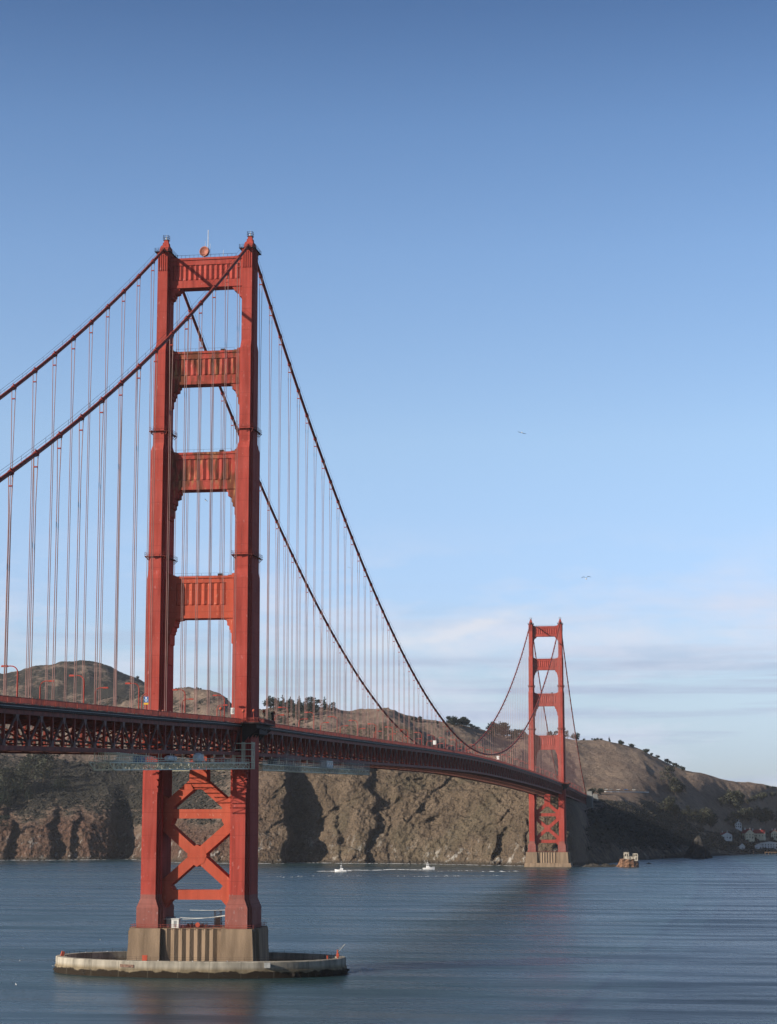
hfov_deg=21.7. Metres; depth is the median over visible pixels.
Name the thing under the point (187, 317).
suspender
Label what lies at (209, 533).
suspender
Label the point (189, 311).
suspender
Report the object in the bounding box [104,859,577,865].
surf
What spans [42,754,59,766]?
broadleaf tree
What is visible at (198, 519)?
suspender
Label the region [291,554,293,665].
suspender
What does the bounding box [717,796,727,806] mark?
broadleaf tree
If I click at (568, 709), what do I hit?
suspender
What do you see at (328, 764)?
site hut
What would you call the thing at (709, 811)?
broadleaf tree
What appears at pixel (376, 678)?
suspender
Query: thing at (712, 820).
broadleaf tree
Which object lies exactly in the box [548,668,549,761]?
suspender
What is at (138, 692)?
street lamp
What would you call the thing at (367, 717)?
suspender
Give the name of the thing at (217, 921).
ladder frame
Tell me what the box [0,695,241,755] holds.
bridge deck
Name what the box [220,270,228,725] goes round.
suspender
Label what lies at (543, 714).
suspender
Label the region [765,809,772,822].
broadleaf tree
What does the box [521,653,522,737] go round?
suspender
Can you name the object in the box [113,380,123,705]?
suspender
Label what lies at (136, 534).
suspender
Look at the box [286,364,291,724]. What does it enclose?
suspender
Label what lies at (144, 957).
signal box
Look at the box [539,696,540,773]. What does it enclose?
suspender
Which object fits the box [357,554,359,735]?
suspender
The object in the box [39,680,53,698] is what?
street lamp
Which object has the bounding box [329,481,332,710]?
suspender
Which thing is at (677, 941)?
water
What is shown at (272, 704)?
broadleaf tree
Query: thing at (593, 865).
shore rock
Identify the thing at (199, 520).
suspender
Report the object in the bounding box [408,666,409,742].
suspender
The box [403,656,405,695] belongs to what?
suspender
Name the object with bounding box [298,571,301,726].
suspender
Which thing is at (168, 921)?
plywood shed
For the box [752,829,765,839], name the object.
red roofed house
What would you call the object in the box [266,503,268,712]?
suspender
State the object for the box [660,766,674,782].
broadleaf tree
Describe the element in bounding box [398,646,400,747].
suspender
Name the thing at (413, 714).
suspender
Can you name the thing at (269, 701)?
broadleaf tree
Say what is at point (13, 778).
broadleaf tree
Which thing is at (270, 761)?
equipment crate
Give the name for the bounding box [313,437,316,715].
suspender
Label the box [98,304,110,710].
suspender
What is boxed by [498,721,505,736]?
broadleaf tree
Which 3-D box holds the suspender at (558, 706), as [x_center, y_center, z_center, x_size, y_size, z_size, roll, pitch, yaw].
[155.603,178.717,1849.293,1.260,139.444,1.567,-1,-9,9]
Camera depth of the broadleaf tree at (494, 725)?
2701.33 m
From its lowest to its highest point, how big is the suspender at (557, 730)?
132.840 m
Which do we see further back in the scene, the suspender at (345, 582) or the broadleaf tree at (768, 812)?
the broadleaf tree at (768, 812)
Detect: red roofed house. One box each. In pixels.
[720,831,731,841]
[734,820,741,830]
[741,828,754,841]
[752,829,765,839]
[769,829,776,840]
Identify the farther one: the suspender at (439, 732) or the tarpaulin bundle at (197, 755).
the suspender at (439, 732)
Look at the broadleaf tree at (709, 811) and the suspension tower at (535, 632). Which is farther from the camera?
the broadleaf tree at (709, 811)
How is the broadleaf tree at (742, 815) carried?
on the hills
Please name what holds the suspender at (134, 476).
hanging from the cable at (82, 330)
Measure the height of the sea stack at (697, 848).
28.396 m
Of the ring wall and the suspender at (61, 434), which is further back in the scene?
the ring wall
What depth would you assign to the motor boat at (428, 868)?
1759.78 m
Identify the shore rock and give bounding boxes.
[583,863,601,866]
[600,863,612,866]
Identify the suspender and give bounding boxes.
[3,468,14,695]
[4,384,16,695]
[25,367,37,697]
[28,449,39,710]
[45,351,57,699]
[51,431,62,706]
[64,335,75,707]
[73,414,84,708]
[82,320,93,690]
[94,397,104,704]
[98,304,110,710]
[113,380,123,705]
[114,289,125,705]
[130,274,140,693]
[131,363,141,718]
[144,259,154,708]
[148,347,158,709]
[164,331,173,716]
[173,296,179,574]
[180,315,188,722]
[183,308,191,712]
[194,300,202,723]
[195,337,203,708]
[207,387,212,708]
[208,285,216,714]
[218,391,223,699]
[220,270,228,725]
[228,416,233,716]
[233,255,240,726]
[258,275,262,506]
[266,306,272,718]
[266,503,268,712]
[274,521,278,718]
[276,334,282,731]
[283,539,286,679]
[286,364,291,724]
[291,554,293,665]
[295,389,299,730]
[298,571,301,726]
[304,414,308,735]
[306,585,308,654]
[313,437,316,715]
[321,460,324,730]
[326,623,328,730]
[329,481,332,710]
[336,501,339,739]
[338,646,340,693]
[343,519,346,632]
[344,655,346,698]
[350,537,353,603]
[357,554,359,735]
[363,569,366,642]
[367,691,368,740]
[370,584,372,737]
[372,696,374,737]
[376,598,378,738]
[382,711,383,742]
[392,635,394,740]
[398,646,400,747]
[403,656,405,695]
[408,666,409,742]
[412,674,414,743]
[422,691,423,750]
[434,709,436,746]
[439,715,440,750]
[511,683,512,720]
[515,673,516,765]
[520,658,521,759]
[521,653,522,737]
[524,643,526,768]
[526,637,527,767]
[527,632,529,765]
[529,626,530,762]
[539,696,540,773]
[541,691,542,764]
[542,687,543,761]
[545,678,546,757]
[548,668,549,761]
[551,658,552,774]
[552,663,554,778]
[555,642,556,766]
[556,657,558,780]
[557,642,559,758]
[558,626,560,775]
[567,682,569,785]
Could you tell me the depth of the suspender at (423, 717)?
993.82 m
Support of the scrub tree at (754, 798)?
on the hills
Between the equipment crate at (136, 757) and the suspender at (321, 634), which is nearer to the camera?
the equipment crate at (136, 757)
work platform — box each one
[89,752,248,769]
[172,757,364,774]
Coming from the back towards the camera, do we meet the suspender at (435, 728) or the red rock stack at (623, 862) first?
the red rock stack at (623, 862)
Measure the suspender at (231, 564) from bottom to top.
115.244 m
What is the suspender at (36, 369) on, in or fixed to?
hanging from the cable at (82, 330)
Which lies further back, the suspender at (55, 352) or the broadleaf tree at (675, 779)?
the broadleaf tree at (675, 779)
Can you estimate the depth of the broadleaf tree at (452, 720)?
2597.40 m
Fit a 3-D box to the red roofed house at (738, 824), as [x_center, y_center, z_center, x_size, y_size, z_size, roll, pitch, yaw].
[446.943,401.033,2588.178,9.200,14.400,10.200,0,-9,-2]
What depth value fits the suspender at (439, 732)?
1052.85 m
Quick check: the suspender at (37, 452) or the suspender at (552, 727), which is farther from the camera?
the suspender at (552, 727)
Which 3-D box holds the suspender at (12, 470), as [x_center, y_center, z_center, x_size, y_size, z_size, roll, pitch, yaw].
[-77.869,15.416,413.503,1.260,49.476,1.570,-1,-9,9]
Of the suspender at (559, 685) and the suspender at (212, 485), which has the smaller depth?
the suspender at (212, 485)
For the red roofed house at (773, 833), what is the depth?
2622.90 m
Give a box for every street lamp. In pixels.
[1,665,18,696]
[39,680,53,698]
[69,675,84,702]
[95,687,108,703]
[125,682,139,708]
[172,689,185,712]
[213,695,224,721]
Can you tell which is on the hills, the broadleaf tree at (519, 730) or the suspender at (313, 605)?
the broadleaf tree at (519, 730)
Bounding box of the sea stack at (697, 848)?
[684,835,712,857]
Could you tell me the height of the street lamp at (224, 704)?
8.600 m
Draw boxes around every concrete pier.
[127,921,268,960]
[524,850,572,866]
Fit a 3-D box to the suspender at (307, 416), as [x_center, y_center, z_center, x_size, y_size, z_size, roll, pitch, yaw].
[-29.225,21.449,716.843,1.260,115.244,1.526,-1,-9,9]
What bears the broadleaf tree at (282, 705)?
on the hills
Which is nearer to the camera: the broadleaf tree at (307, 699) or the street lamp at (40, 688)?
the street lamp at (40, 688)
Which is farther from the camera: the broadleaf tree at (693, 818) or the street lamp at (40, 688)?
the broadleaf tree at (693, 818)
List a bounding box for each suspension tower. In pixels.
[136,231,274,928]
[528,617,570,851]
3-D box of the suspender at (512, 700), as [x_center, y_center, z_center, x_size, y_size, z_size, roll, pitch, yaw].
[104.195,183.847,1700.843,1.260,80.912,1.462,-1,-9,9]
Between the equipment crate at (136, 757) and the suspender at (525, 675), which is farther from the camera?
the suspender at (525, 675)
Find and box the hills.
[0,660,776,865]
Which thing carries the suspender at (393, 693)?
hanging from the cable at (94, 406)
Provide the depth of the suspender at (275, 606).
794.08 m
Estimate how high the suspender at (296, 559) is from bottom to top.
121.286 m
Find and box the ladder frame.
[214,909,221,926]
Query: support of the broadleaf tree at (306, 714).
on the hills
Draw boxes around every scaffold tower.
[98,752,155,763]
[232,742,254,768]
[269,753,300,771]
[306,756,338,773]
[341,759,369,774]
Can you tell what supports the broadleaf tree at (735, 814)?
on the hills
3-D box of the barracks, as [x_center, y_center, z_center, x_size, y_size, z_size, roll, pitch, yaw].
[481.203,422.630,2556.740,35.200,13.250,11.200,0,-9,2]
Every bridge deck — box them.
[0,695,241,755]
[151,719,562,793]
[536,786,586,803]
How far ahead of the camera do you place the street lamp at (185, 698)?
563.92 m
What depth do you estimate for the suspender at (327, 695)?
893.88 m
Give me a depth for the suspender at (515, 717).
1732.64 m
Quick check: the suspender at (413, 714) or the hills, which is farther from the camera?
the hills
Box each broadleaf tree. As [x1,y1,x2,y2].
[0,771,16,786]
[0,775,11,789]
[0,814,9,829]
[13,760,32,779]
[23,754,38,773]
[31,760,58,782]
[34,754,48,770]
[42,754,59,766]
[262,697,274,709]
[270,698,279,709]
[274,701,285,710]
[288,709,297,719]
[300,713,309,722]
[305,696,315,703]
[450,717,455,724]
[485,725,492,735]
[488,722,500,733]
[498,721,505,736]
[501,722,509,737]
[513,729,522,737]
[659,799,670,809]
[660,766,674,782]
[664,795,676,803]
[669,777,678,792]
[670,783,680,794]
[688,812,701,823]
[697,815,709,827]
[698,808,706,817]
[704,807,712,815]
[708,815,716,826]
[711,813,717,822]
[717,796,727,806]
[724,789,734,803]
[730,812,739,825]
[731,795,741,810]
[732,791,743,806]
[737,807,748,821]
[747,809,757,823]
[752,806,760,815]
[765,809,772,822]
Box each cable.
[0,244,585,793]
[0,248,556,777]
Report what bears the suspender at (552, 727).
hanging from the cable at (94, 406)
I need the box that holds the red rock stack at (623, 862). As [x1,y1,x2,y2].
[616,858,638,866]
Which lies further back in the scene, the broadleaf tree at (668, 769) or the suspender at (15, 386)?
the broadleaf tree at (668, 769)
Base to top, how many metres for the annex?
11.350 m
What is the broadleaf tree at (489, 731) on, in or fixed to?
on the hills
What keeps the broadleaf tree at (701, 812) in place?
on the hills
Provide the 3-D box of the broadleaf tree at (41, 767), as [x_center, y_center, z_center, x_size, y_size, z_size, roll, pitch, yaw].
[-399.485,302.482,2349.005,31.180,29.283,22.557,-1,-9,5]
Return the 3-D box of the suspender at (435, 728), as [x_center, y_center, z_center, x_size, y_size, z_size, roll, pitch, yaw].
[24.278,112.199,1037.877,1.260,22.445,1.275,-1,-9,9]
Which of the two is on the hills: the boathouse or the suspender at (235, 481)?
the boathouse
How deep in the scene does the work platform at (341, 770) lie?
689.32 m
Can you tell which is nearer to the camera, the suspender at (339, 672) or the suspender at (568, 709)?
the suspender at (339, 672)
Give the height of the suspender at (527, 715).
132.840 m
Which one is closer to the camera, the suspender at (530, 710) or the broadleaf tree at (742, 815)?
the suspender at (530, 710)
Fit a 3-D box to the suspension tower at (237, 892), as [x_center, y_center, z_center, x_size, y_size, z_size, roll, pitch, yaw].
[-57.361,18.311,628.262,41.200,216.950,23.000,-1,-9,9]
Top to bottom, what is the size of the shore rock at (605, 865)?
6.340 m
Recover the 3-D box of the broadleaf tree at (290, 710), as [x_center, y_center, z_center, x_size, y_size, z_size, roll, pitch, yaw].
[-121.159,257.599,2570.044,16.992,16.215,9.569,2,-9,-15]
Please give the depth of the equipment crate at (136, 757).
495.35 m
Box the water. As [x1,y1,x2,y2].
[0,853,776,1023]
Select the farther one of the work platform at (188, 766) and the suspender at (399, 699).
the suspender at (399, 699)
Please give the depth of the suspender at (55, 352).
526.21 m
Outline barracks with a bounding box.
[756,841,776,848]
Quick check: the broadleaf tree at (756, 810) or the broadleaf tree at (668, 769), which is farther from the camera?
the broadleaf tree at (756, 810)
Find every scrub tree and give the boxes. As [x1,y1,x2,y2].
[597,788,604,794]
[750,794,758,801]
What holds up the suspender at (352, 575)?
hanging from the cable at (94, 406)
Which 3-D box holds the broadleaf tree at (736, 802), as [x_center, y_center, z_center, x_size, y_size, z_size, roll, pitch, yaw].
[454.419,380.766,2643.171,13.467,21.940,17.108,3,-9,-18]
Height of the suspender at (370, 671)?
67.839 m
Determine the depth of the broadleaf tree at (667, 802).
2426.53 m
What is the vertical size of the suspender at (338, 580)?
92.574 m
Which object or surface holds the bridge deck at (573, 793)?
attached to the suspension tower at (535, 632)
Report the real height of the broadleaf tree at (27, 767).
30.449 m
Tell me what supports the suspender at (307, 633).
hanging from the cable at (82, 330)
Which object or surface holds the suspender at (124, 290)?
hanging from the cable at (82, 330)
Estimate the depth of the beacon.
641.93 m
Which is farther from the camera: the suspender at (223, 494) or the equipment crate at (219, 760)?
the suspender at (223, 494)
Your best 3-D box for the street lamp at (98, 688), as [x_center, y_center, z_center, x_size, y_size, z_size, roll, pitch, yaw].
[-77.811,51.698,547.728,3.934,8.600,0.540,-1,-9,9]
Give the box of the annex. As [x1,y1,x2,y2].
[754,843,761,848]
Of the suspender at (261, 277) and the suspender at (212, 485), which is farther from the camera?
the suspender at (261, 277)
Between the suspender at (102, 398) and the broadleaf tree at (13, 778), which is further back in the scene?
the broadleaf tree at (13, 778)
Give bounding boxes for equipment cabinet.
[171,918,180,927]
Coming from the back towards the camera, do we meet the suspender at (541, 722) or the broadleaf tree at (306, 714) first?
the broadleaf tree at (306, 714)
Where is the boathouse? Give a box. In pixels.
[737,843,744,848]
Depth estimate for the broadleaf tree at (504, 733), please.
2720.95 m
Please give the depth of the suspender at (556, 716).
1817.38 m
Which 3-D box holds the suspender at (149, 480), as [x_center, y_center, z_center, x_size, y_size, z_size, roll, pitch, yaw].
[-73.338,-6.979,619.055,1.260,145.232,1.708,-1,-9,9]
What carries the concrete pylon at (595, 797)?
on the hills
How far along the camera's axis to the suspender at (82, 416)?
460.22 m
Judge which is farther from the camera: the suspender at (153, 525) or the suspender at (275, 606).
the suspender at (275, 606)
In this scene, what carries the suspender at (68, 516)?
hanging from the cable at (82, 330)
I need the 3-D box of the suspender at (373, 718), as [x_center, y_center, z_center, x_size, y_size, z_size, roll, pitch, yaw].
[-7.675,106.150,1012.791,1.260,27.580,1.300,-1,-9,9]
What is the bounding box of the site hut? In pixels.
[322,761,332,767]
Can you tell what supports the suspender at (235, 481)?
hanging from the cable at (94, 406)
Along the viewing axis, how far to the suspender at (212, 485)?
584.45 m
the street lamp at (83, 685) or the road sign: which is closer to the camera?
the street lamp at (83, 685)
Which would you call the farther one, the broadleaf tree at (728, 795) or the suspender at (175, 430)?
the broadleaf tree at (728, 795)
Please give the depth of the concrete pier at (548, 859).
1851.18 m
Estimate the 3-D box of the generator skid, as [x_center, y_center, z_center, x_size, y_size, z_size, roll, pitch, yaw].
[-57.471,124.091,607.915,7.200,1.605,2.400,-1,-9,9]
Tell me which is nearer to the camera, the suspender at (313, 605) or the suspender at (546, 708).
the suspender at (313, 605)
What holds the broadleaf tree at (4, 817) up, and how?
on the hills
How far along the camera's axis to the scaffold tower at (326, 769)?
726.24 m
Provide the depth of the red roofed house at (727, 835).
2515.47 m
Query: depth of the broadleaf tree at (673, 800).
2456.33 m
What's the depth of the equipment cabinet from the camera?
606.08 m
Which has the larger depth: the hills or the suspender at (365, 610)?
the hills
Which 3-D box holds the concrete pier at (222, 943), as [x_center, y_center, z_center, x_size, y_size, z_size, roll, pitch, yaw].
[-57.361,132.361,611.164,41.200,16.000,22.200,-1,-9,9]
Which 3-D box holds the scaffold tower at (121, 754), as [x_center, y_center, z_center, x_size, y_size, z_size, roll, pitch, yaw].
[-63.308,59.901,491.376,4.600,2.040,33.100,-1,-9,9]
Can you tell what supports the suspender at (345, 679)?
hanging from the cable at (82, 330)
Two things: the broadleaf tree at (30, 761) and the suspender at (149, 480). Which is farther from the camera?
the broadleaf tree at (30, 761)
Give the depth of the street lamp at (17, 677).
429.02 m
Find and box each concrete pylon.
[586,791,592,807]
[593,794,597,800]
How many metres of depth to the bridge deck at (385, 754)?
908.84 m
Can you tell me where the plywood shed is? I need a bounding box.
[166,916,175,926]
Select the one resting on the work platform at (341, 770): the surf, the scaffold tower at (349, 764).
the scaffold tower at (349, 764)
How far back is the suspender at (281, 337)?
673.49 m
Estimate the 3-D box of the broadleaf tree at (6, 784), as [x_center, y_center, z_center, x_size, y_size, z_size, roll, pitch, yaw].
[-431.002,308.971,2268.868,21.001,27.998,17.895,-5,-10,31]
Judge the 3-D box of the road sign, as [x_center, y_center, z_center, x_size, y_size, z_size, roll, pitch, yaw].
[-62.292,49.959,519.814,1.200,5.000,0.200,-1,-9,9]
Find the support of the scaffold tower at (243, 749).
attached to the suspension tower at (237, 892)
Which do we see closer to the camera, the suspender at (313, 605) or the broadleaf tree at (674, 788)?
the suspender at (313, 605)
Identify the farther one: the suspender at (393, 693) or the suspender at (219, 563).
the suspender at (393, 693)
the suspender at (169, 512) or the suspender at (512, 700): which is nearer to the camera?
the suspender at (169, 512)
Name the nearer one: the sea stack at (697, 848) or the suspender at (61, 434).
the suspender at (61, 434)
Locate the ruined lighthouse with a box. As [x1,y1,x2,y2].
[623,852,637,860]
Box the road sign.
[144,697,147,705]
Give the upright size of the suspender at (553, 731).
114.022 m
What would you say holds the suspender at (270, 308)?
hanging from the cable at (94, 406)
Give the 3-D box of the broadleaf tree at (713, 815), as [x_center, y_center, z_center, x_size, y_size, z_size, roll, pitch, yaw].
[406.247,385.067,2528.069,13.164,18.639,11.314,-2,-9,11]
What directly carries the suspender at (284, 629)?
hanging from the cable at (82, 330)
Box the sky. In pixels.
[0,0,776,786]
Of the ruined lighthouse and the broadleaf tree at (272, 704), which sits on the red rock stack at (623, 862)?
the ruined lighthouse
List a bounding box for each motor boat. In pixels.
[335,865,346,871]
[423,860,434,869]
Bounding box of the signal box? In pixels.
[142,955,146,960]
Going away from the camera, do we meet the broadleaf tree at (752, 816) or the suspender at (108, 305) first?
the suspender at (108, 305)
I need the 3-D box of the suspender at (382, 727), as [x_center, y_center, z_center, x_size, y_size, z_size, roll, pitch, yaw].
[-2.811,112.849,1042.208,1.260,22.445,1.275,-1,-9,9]
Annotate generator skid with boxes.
[185,922,209,927]
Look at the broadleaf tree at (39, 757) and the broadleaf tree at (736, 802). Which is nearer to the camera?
the broadleaf tree at (39, 757)
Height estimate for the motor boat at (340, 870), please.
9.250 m
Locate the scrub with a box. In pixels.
[0,687,776,851]
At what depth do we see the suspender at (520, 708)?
1778.53 m
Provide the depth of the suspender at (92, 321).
557.62 m
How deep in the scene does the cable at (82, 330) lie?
684.65 m
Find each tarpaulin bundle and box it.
[164,755,176,761]
[193,753,203,761]
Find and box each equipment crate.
[133,756,145,761]
[214,757,224,762]
[267,759,276,763]
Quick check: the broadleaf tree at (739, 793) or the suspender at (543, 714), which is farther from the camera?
the broadleaf tree at (739, 793)
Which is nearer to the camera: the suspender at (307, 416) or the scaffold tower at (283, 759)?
the scaffold tower at (283, 759)
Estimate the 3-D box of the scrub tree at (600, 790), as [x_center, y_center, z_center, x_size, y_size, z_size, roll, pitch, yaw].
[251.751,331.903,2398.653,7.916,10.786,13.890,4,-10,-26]
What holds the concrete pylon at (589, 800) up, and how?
on the hills
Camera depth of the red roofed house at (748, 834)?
2559.63 m
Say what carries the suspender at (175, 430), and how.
hanging from the cable at (82, 330)
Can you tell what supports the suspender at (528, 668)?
hanging from the cable at (82, 330)
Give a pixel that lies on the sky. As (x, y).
(476, 225)
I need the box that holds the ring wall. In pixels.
[53,948,349,978]
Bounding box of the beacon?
[199,230,223,256]
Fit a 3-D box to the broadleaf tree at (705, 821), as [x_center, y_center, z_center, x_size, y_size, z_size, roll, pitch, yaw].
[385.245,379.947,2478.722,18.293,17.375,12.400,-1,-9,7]
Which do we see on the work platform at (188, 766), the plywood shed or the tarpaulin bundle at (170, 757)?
the tarpaulin bundle at (170, 757)

